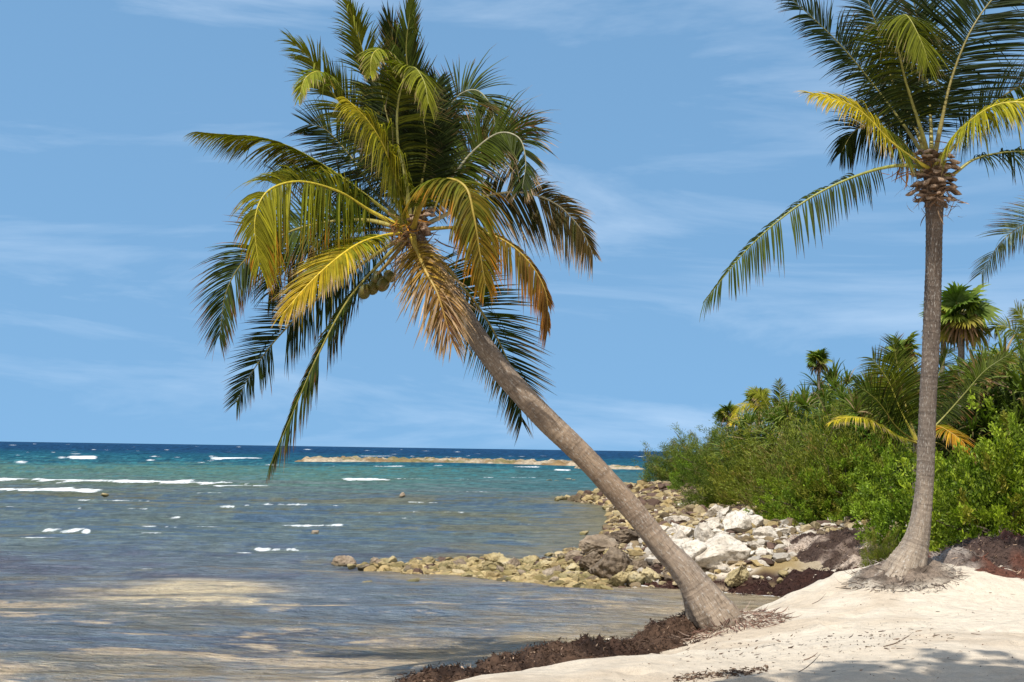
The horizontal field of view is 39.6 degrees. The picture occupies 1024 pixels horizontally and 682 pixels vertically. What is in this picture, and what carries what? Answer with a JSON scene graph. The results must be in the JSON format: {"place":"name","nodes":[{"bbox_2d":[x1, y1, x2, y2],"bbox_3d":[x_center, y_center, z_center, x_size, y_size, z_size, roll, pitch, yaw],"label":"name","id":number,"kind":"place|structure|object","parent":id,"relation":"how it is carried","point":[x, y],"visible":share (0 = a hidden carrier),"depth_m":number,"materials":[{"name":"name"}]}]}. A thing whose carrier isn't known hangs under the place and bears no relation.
{"place":"outdoors","nodes":[
{"label":"outdoors","id":0,"kind":"place"},
{"bbox_2d":[0,441,780,681],"bbox_3d":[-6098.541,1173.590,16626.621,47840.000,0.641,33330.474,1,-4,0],"label":"sea water","id":1,"kind":"structure","parent":0,"point":[183,563],"depth_m":28.52,"materials":[{"name":"blue liquid"}]},
{"bbox_2d":[331,555,356,566],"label":"rock","id":2,"kind":"object","parent":1,"relation":"in","point":[343,560],"visible":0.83,"depth_m":28.37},
{"bbox_2d":[378,561,391,566],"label":"rock","id":3,"kind":"object","parent":1,"relation":"on","point":[380,563],"visible":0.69,"depth_m":27.81,"materials":[{"name":"stone"}]},
{"bbox_2d":[385,556,396,562],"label":"rock","id":4,"kind":"object","parent":1,"relation":"in","point":[392,559],"visible":0.53,"depth_m":29.05,"materials":[{"name":"stone"}]},
{"bbox_2d":[421,556,435,562],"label":"rock","id":5,"kind":"object","parent":1,"relation":"in","point":[429,559],"visible":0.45,"depth_m":28.74,"materials":[{"name":"stone"}]},
{"bbox_2d":[294,456,576,465],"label":"reef bar","id":6,"kind":"object","parent":1,"relation":"on","point":[433,459],"visible":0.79,"depth_m":218.79,"materials":[{"name":"stone"}]},
{"bbox_2d":[438,560,454,567],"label":"rock","id":7,"kind":"object","parent":1,"relation":"on","point":[445,563],"visible":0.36,"depth_m":27.91,"materials":[{"name":"stone"}]},
{"bbox_2d":[453,559,466,564],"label":"rock","id":8,"kind":"object","parent":1,"relation":"in","point":[461,561],"visible":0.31,"depth_m":28.24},
{"bbox_2d":[458,565,472,571],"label":"rock","id":9,"kind":"object","parent":1,"relation":"on","point":[465,568],"visible":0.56,"depth_m":26.98,"materials":[{"name":"stone"}]},
{"bbox_2d":[467,556,479,561],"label":"rock","id":10,"kind":"object","parent":1,"relation":"in","point":[476,559],"visible":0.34,"depth_m":29.23,"materials":[{"name":"stone"}]},
{"bbox_2d":[476,564,489,570],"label":"rock","id":11,"kind":"object","parent":1,"relation":"on","point":[481,567],"visible":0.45,"depth_m":27.26,"materials":[{"name":"stone"}]},
{"bbox_2d":[483,552,503,562],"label":"rock","id":12,"kind":"object","parent":1,"relation":"on","point":[493,557],"visible":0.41,"depth_m":28.94,"materials":[{"name":"stone"}]},
{"bbox_2d":[496,556,509,566],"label":"rock","id":13,"kind":"object","parent":1,"relation":"in","point":[502,561],"visible":0.48,"depth_m":28.38,"materials":[{"name":"stone"}]},
{"bbox_2d":[503,564,517,569],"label":"rock","id":14,"kind":"object","parent":1,"relation":"on","point":[510,567],"visible":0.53,"depth_m":27.28,"materials":[{"name":"stone"}]},
{"bbox_2d":[507,557,520,566],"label":"rock","id":15,"kind":"object","parent":1,"relation":"on","point":[514,561],"visible":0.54,"depth_m":28.30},
{"bbox_2d":[524,563,533,568],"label":"rock","id":16,"kind":"object","parent":1,"relation":"on","point":[530,565],"visible":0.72,"depth_m":27.91,"materials":[{"name":"stone"}]},
{"bbox_2d":[522,555,539,563],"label":"rock","id":17,"kind":"object","parent":1,"relation":"on","point":[530,559],"visible":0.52,"depth_m":29.19,"materials":[{"name":"stone"}]},
{"bbox_2d":[542,568,556,575],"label":"rock","id":18,"kind":"object","parent":1,"relation":"on","point":[548,571],"visible":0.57,"depth_m":26.61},
{"bbox_2d":[548,576,558,581],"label":"rock","id":19,"kind":"object","parent":1,"relation":"on","point":[554,578],"visible":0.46,"depth_m":25.50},
{"bbox_2d":[572,582,585,587],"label":"rock","id":20,"kind":"object","parent":1,"relation":"in","point":[577,585],"visible":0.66,"depth_m":24.56,"materials":[{"name":"stone"}]},
{"bbox_2d":[574,465,642,468],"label":"reef bar","id":21,"kind":"object","parent":1,"relation":"on","point":[622,467],"visible":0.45,"depth_m":187.86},
{"bbox_2d":[606,571,629,586],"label":"rock","id":22,"kind":"object","parent":1,"relation":"in","point":[619,579],"visible":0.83,"depth_m":25.11,"materials":[{"name":"stone"}]},
{"bbox_2d":[0,0,1023,451],"label":"sky","id":23,"kind":"structure","parent":0,"point":[683,132],"materials":[{"name":"blue"}]},
{"bbox_2d":[455,450,1023,681],"bbox_3d":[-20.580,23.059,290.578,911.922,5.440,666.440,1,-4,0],"label":"beach ground","id":24,"kind":"structure","parent":0,"point":[1000,638],"depth_m":11.67,"materials":[{"name":"sand"}]},
{"bbox_2d":[184,0,800,641],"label":"coconut palm","id":25,"kind":"object","parent":24,"relation":"on","point":[404,130],"visible":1,"depth_m":14.30,"materials":[{"name":"green plant"}]},
{"bbox_2d":[534,560,553,568],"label":"rock","id":26,"kind":"object","parent":24,"relation":"on","point":[540,563],"visible":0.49,"depth_m":28.02,"materials":[{"name":"stone"}]},
{"bbox_2d":[392,610,704,681],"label":"seaweed","id":27,"kind":"object","parent":24,"relation":"on","point":[653,637],"visible":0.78,"depth_m":11.98,"materials":[{"name":"plant"}]},
{"bbox_2d":[565,563,578,570],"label":"rock","id":28,"kind":"object","parent":24,"relation":"on","point":[572,566],"visible":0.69,"depth_m":27.30,"materials":[{"name":"stone"}]},
{"bbox_2d":[565,550,586,560],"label":"rock","id":29,"kind":"object","parent":24,"relation":"on","point":[570,555],"visible":0.48,"depth_m":27.80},
{"bbox_2d":[578,551,600,568],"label":"rock","id":30,"kind":"object","parent":24,"relation":"on","point":[591,559],"visible":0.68,"depth_m":27.01,"materials":[{"name":"stone"}]},
{"bbox_2d":[578,534,618,554],"bbox_3d":[1.694,4.027,27.843,0.800,0.488,0.553,7,-5,2],"label":"rock","id":31,"kind":"object","parent":24,"relation":"on","point":[588,544],"visible":0.76,"depth_m":27.73,"materials":[{"name":"stone"}]},
{"bbox_2d":[588,547,632,578],"bbox_3d":[1.839,4.125,26.346,0.831,0.626,0.901,4,-11,41],"label":"rock","id":32,"kind":"object","parent":24,"relation":"on","point":[611,562],"visible":0.92,"depth_m":26.02,"materials":[{"name":"stone"}]},
{"bbox_2d":[605,528,639,543],"bbox_3d":[2.426,4.123,29.562,0.907,0.426,0.733,13,-18,-40],"label":"rock","id":33,"kind":"object","parent":24,"relation":"on","point":[625,535],"visible":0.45,"depth_m":29.25,"materials":[{"name":"stone"}]},
{"bbox_2d":[356,479,907,589],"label":"pebbles","id":34,"kind":"object","parent":24,"relation":"on","point":[659,490],"visible":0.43,"depth_m":28.31,"materials":[{"name":"stone"}]},
{"bbox_2d":[357,564,368,570],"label":"rock","id":35,"kind":"object","parent":34,"relation":"on","point":[360,567],"visible":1,"depth_m":27.73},
{"bbox_2d":[369,557,381,563],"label":"rock","id":36,"kind":"object","parent":34,"relation":"on","point":[375,560],"visible":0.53,"depth_m":28.72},
{"bbox_2d":[446,564,459,568],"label":"rock","id":37,"kind":"object","parent":34,"relation":"on","point":[452,566],"visible":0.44,"depth_m":27.44,"materials":[{"name":"stone"}]},
{"bbox_2d":[582,571,591,577],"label":"rock","id":38,"kind":"object","parent":34,"relation":"on","point":[586,574],"visible":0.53,"depth_m":26.61,"materials":[{"name":"stone"}]},
{"bbox_2d":[706,517,720,522],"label":"rock","id":39,"kind":"object","parent":34,"relation":"on","point":[717,519],"visible":0.41,"depth_m":33.60,"materials":[{"name":"white stone"}]},
{"bbox_2d":[750,542,761,549],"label":"rock","id":40,"kind":"object","parent":34,"relation":"on","point":[754,545],"visible":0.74,"depth_m":25.91,"materials":[{"name":"white stone"}]},
{"bbox_2d":[628,571,643,584],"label":"rock","id":41,"kind":"object","parent":24,"relation":"on","point":[636,576],"visible":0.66,"depth_m":25.59,"materials":[{"name":"stone"}]},
{"bbox_2d":[632,560,648,570],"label":"rock","id":42,"kind":"object","parent":24,"relation":"on","point":[643,564],"visible":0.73,"depth_m":26.05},
{"bbox_2d":[641,567,661,582],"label":"rock","id":43,"kind":"object","parent":24,"relation":"on","point":[648,574],"visible":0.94,"depth_m":25.47,"materials":[{"name":"stone"}]},
{"bbox_2d":[633,432,702,481],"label":"feathery shrub","id":44,"kind":"object","parent":24,"relation":"on","point":[650,462],"visible":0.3,"depth_m":73.43,"materials":[{"name":"green plant"}]},
{"bbox_2d":[663,572,673,580],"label":"rock","id":45,"kind":"object","parent":24,"relation":"on","point":[666,577],"visible":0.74,"depth_m":25.28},
{"bbox_2d":[665,515,682,523],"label":"rock","id":46,"kind":"object","parent":24,"relation":"on","point":[675,518],"visible":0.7,"depth_m":35.14,"materials":[{"name":"white stone"}]},
{"bbox_2d":[672,539,684,544],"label":"rock","id":47,"kind":"object","parent":24,"relation":"on","point":[678,541],"visible":0.26,"depth_m":27.50,"materials":[{"name":"white stone"}]},
{"bbox_2d":[672,530,687,538],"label":"rock","id":48,"kind":"object","parent":24,"relation":"on","point":[679,534],"visible":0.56,"depth_m":27.86,"materials":[{"name":"white stone"}]},
{"bbox_2d":[643,425,720,476],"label":"feathery shrub","id":49,"kind":"object","parent":24,"relation":"on","point":[673,446],"visible":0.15,"depth_m":65.92,"materials":[{"name":"green plant"}]},
{"bbox_2d":[675,524,693,536],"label":"rock","id":50,"kind":"object","parent":24,"relation":"on","point":[687,531],"visible":0.56,"depth_m":28.14,"materials":[{"name":"white stone"}]},
{"bbox_2d":[680,515,689,522],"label":"rock","id":51,"kind":"object","parent":24,"relation":"on","point":[685,519],"visible":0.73,"depth_m":35.33,"materials":[{"name":"white stone"}]},
{"bbox_2d":[666,448,715,488],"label":"broadleaf shrub","id":52,"kind":"object","parent":24,"relation":"on","point":[679,471],"visible":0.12,"depth_m":59.47,"materials":[{"name":"green plant"}]},
{"bbox_2d":[679,539,707,559],"bbox_3d":[3.293,3.872,25.679,0.628,0.587,0.652,6,-8,-39],"label":"rock","id":53,"kind":"object","parent":24,"relation":"on","point":[692,549],"visible":0.41,"depth_m":25.43,"materials":[{"name":"white stone"}]},
{"bbox_2d":[694,522,714,541],"bbox_3d":[3.753,3.763,27.708,0.362,0.476,0.710,3,-5,-28],"label":"rock","id":54,"kind":"object","parent":24,"relation":"on","point":[703,531],"visible":0.65,"depth_m":27.54,"materials":[{"name":"white stone"}]},
{"bbox_2d":[663,421,746,493],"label":"feathery shrub","id":55,"kind":"object","parent":24,"relation":"on","point":[687,469],"visible":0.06,"depth_m":49.93,"materials":[{"name":"green plant"}]},
{"bbox_2d":[679,425,732,470],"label":"feathery shrub","id":56,"kind":"object","parent":24,"relation":"on","point":[705,444],"visible":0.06,"depth_m":61.83,"materials":[{"name":"green plant"}]},
{"bbox_2d":[703,504,722,518],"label":"rock","id":57,"kind":"object","parent":24,"relation":"on","point":[711,512],"visible":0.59,"depth_m":36.46,"materials":[{"name":"white stone"}]},
{"bbox_2d":[673,442,755,507],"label":"feathery shrub","id":58,"kind":"object","parent":24,"relation":"on","point":[697,498],"visible":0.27,"depth_m":43.42,"materials":[{"name":"green plant"}]},
{"bbox_2d":[706,520,723,529],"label":"rock","id":59,"kind":"object","parent":24,"relation":"on","point":[712,524],"visible":0.48,"depth_m":29.47,"materials":[{"name":"white stone"}]},
{"bbox_2d":[712,528,728,533],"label":"rock","id":60,"kind":"object","parent":24,"relation":"on","point":[715,530],"visible":0.35,"depth_m":28.23,"materials":[{"name":"white stone"}]},
{"bbox_2d":[694,532,750,569],"bbox_3d":[3.804,3.812,25.547,1.136,0.530,1.000,-13,6,-41],"label":"rock","id":61,"kind":"object","parent":24,"relation":"on","point":[718,551],"visible":0.9,"depth_m":25.32,"materials":[{"name":"white stone"}]},
{"bbox_2d":[716,506,731,519],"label":"rock","id":62,"kind":"object","parent":24,"relation":"on","point":[722,513],"visible":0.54,"depth_m":35.42,"materials":[{"name":"white stone"}]},
{"bbox_2d":[714,400,740,441],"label":"fan palm","id":63,"kind":"object","parent":24,"relation":"on","point":[724,413],"visible":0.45,"depth_m":55.88,"materials":[{"name":"green plant"}]},
{"bbox_2d":[696,409,776,462],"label":"feathery shrub","id":64,"kind":"object","parent":24,"relation":"on","point":[719,424],"visible":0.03,"depth_m":56.20,"materials":[{"name":"green plant"}]},
{"bbox_2d":[722,510,751,532],"bbox_3d":[4.579,3.737,28.798,0.620,0.629,0.696,8,-19,-44],"label":"rock","id":65,"kind":"object","parent":24,"relation":"on","point":[737,521],"visible":0.69,"depth_m":28.60,"materials":[{"name":"white stone"}]},
{"bbox_2d":[724,565,749,586],"bbox_3d":[3.910,4.115,24.755,0.442,0.393,0.568,-14,3,11],"label":"rock","id":66,"kind":"object","parent":24,"relation":"on","point":[736,577],"visible":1,"depth_m":24.62,"materials":[{"name":"stone"}]},
{"bbox_2d":[739,508,753,515],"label":"rock","id":67,"kind":"object","parent":24,"relation":"on","point":[751,512],"visible":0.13,"depth_m":33.78,"materials":[{"name":"white stone"}]},
{"bbox_2d":[696,405,809,506],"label":"feathery shrub","id":68,"kind":"object","parent":24,"relation":"on","point":[717,478],"visible":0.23,"depth_m":40.55,"materials":[{"name":"green plant"}]},
{"bbox_2d":[630,560,880,596],"bbox_3d":[4.636,3.866,23.226,3.438,1.184,9.611,5,-6,-41],"label":"seaweed","id":69,"kind":"object","parent":24,"relation":"on","point":[794,580],"visible":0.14,"depth_m":24.15,"materials":[{"name":"plant"}]},
{"bbox_2d":[749,514,763,526],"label":"rock","id":70,"kind":"object","parent":24,"relation":"on","point":[757,520],"visible":0.54,"depth_m":30.89,"materials":[{"name":"white stone"}]},
{"bbox_2d":[743,386,771,429],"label":"fan palm","id":71,"kind":"object","parent":24,"relation":"on","point":[749,397],"visible":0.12,"depth_m":51.93,"materials":[{"name":"green plant"}]},
{"bbox_2d":[709,399,807,466],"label":"strap leaf shrub","id":72,"kind":"object","parent":24,"relation":"on","point":[753,416],"visible":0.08,"depth_m":46.01,"materials":[{"name":"plant"}]},
{"bbox_2d":[728,376,799,434],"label":"young coconut palm","id":73,"kind":"object","parent":24,"relation":"on","point":[745,406],"visible":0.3,"depth_m":49.98,"materials":[{"name":"green plant"}]},
{"bbox_2d":[752,526,778,537],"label":"rock","id":74,"kind":"object","parent":24,"relation":"on","point":[770,531],"visible":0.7,"depth_m":27.63,"materials":[{"name":"white stone"}]},
{"bbox_2d":[742,465,799,520],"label":"broadleaf shrub","id":75,"kind":"object","parent":24,"relation":"on","point":[770,513],"visible":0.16,"depth_m":33.26,"materials":[{"name":"green plant"}]},
{"bbox_2d":[775,528,790,533],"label":"rock","id":76,"kind":"object","parent":24,"relation":"on","point":[784,530],"visible":0.67,"depth_m":28.54,"materials":[{"name":"white stone"}]},
{"bbox_2d":[778,570,788,576],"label":"rock","id":77,"kind":"object","parent":24,"relation":"on","point":[782,572],"visible":1,"depth_m":24.42,"materials":[{"name":"stone"}]},
{"bbox_2d":[726,380,859,462],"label":"strap leaf shrub","id":78,"kind":"object","parent":24,"relation":"on","point":[800,400],"visible":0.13,"depth_m":41.17,"materials":[{"name":"plant"}]},
{"bbox_2d":[720,394,877,513],"bbox_3d":[7.389,2.845,34.842,4.630,3.185,4.579,0,-4,9],"label":"feathery shrub","id":79,"kind":"object","parent":24,"relation":"on","point":[774,472],"visible":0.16,"depth_m":34.54,"materials":[{"name":"green plant"}]},
{"bbox_2d":[756,438,859,526],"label":"broadleaf shrub","id":80,"kind":"object","parent":24,"relation":"on","point":[798,518],"visible":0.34,"depth_m":30.45,"materials":[{"name":"green plant"}]},
{"bbox_2d":[611,588,1023,681],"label":"beach litter","id":81,"kind":"object","parent":24,"relation":"on","point":[717,674],"visible":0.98,"depth_m":10.23,"materials":[{"name":"plant"}]},
{"bbox_2d":[805,347,832,413],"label":"fan palm","id":82,"kind":"object","parent":24,"relation":"on","point":[818,360],"visible":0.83,"depth_m":46.99,"materials":[{"name":"green plant"}]},
{"bbox_2d":[756,358,888,427],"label":"strap leaf shrub","id":83,"kind":"object","parent":24,"relation":"on","point":[832,377],"visible":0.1,"depth_m":47.28,"materials":[{"name":"plant"}]},
{"bbox_2d":[771,527,893,570],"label":"seaweed","id":84,"kind":"object","parent":24,"relation":"on","point":[834,549],"visible":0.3,"depth_m":25.06,"materials":[{"name":"plant"}]},
{"bbox_2d":[769,399,906,521],"bbox_3d":[7.535,2.495,30.936,3.862,3.230,3.476,-1,-5,22],"label":"feathery shrub","id":85,"kind":"object","parent":24,"relation":"on","point":[834,482],"visible":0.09,"depth_m":30.47,"materials":[{"name":"green plant"}]},
{"bbox_2d":[783,376,913,459],"bbox_3d":[9.401,2.218,37.860,4.596,2.779,4.736,-2,-5,36],"label":"strap leaf shrub","id":86,"kind":"object","parent":24,"relation":"on","point":[825,408],"visible":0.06,"depth_m":37.94,"materials":[{"name":"plant"}]},
{"bbox_2d":[816,431,891,522],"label":"broadleaf shrub","id":87,"kind":"object","parent":24,"relation":"on","point":[842,504],"visible":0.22,"depth_m":29.79,"materials":[{"name":"green plant"}]},
{"bbox_2d":[699,0,1023,592],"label":"coconut palm","id":88,"kind":"object","parent":24,"relation":"on","point":[909,39],"visible":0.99,"depth_m":15.57,"materials":[{"name":"green plant"}]},
{"bbox_2d":[828,369,919,397],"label":"strap leaf shrub","id":89,"kind":"object","parent":24,"relation":"on","point":[854,383],"visible":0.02,"depth_m":44.08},
{"bbox_2d":[809,376,946,452],"bbox_3d":[9.628,1.987,34.945,4.544,2.724,4.834,3,-5,-31],"label":"strap leaf shrub","id":90,"kind":"object","parent":24,"relation":"on","point":[854,403],"visible":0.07,"depth_m":34.66,"materials":[{"name":"plant"}]},
{"bbox_2d":[856,522,901,566],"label":"feathery shrub","id":91,"kind":"object","parent":24,"relation":"on","point":[886,550],"visible":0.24,"depth_m":23.18,"materials":[{"name":"green plant"}]},
{"bbox_2d":[853,365,920,392],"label":"strap leaf shrub","id":92,"kind":"object","parent":24,"relation":"on","point":[898,379],"depth_m":39.77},
{"bbox_2d":[846,423,940,520],"bbox_3d":[7.961,2.493,27.922,2.595,2.264,2.153,-1,-5,23],"label":"broadleaf shrub","id":93,"kind":"object","parent":24,"relation":"on","point":[878,486],"visible":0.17,"depth_m":27.82,"materials":[{"name":"green plant"}]},
{"bbox_2d":[883,330,921,396],"bbox_3d":[9.328,1.281,33.985,1.008,3.077,1.016,0,-5,17],"label":"fan palm","id":94,"kind":"object","parent":24,"relation":"on","point":[909,339],"visible":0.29,"depth_m":33.99,"materials":[{"name":"green plant"}]},
{"bbox_2d":[836,391,983,486],"bbox_3d":[8.855,2.068,29.989,2.901,2.453,3.821,5,-6,-41],"label":"broadleaf shrub","id":95,"kind":"object","parent":24,"relation":"on","point":[873,446],"visible":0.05,"depth_m":30.19,"materials":[{"name":"green plant"}]},
{"bbox_2d":[824,332,1017,509],"bbox_3d":[7.265,1.611,25.511,3.856,3.750,1.684,1,-4,-5],"label":"young coconut palm","id":96,"kind":"object","parent":24,"relation":"on","point":[890,396],"visible":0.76,"depth_m":25.80,"materials":[{"name":"green plant"}]},
{"bbox_2d":[849,432,1016,549],"bbox_3d":[7.228,2.576,23.916,3.064,2.296,2.828,0,-4,12],"label":"broadleaf shrub","id":97,"kind":"object","parent":24,"relation":"on","point":[879,522],"visible":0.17,"depth_m":23.63,"materials":[{"name":"green plant"}]},
{"bbox_2d":[919,301,956,380],"bbox_3d":[10.410,0.630,34.034,1.361,3.283,1.419,1,-4,0],"label":"fan palm","id":98,"kind":"object","parent":24,"relation":"on","point":[941,347],"visible":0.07,"depth_m":34.06,"materials":[{"name":"green plant"}]},
{"bbox_2d":[890,386,1023,480],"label":"strap leaf shrub","id":99,"kind":"object","parent":24,"relation":"on","point":[971,430],"visible":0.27,"depth_m":26.24,"materials":[{"name":"plant"}]},
{"bbox_2d":[896,423,1023,552],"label":"broadleaf shrub","id":100,"kind":"object","parent":24,"relation":"on","point":[962,521],"visible":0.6,"depth_m":21.42,"materials":[{"name":"green plant"}]},
{"bbox_2d":[912,324,1023,449],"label":"strap leaf shrub","id":101,"kind":"object","parent":24,"relation":"on","point":[997,390],"visible":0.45,"depth_m":26.63,"materials":[{"name":"plant"}]},
{"bbox_2d":[918,345,1021,396],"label":"strap leaf shrub","id":102,"kind":"object","parent":24,"relation":"on","point":[952,367],"visible":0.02,"depth_m":35.55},
{"bbox_2d":[940,281,1001,406],"bbox_3d":[9.494,0.678,30.003,1.536,3.971,1.672,-3,-6,42],"label":"fan palm","id":103,"kind":"object","parent":24,"relation":"on","point":[960,325],"visible":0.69,"depth_m":29.93,"materials":[{"name":"green plant"}]},
{"bbox_2d":[928,526,1023,578],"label":"seaweed","id":104,"kind":"object","parent":24,"relation":"on","point":[991,555],"visible":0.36,"depth_m":16.16,"materials":[{"name":"plant"}]},
{"bbox_2d":[934,389,1023,534],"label":"broadleaf shrub","id":105,"kind":"object","parent":24,"relation":"on","point":[1016,429],"visible":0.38,"depth_m":22.30,"materials":[{"name":"green plant"}]},
{"bbox_2d":[953,352,1022,406],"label":"strap leaf shrub","id":106,"kind":"object","parent":24,"relation":"on","point":[1012,371],"visible":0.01,"depth_m":33.76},
{"bbox_2d":[969,190,1023,284],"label":"coconut palm","id":107,"kind":"object","parent":24,"relation":"on","point":[1002,246],"visible":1,"depth_m":17.14,"materials":[{"name":"green plant"}]},
{"bbox_2d":[983,299,1023,369],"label":"young coconut palm","id":108,"kind":"object","parent":24,"relation":"on","point":[1000,327],"visible":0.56,"depth_m":30.10,"materials":[{"name":"green plant"}]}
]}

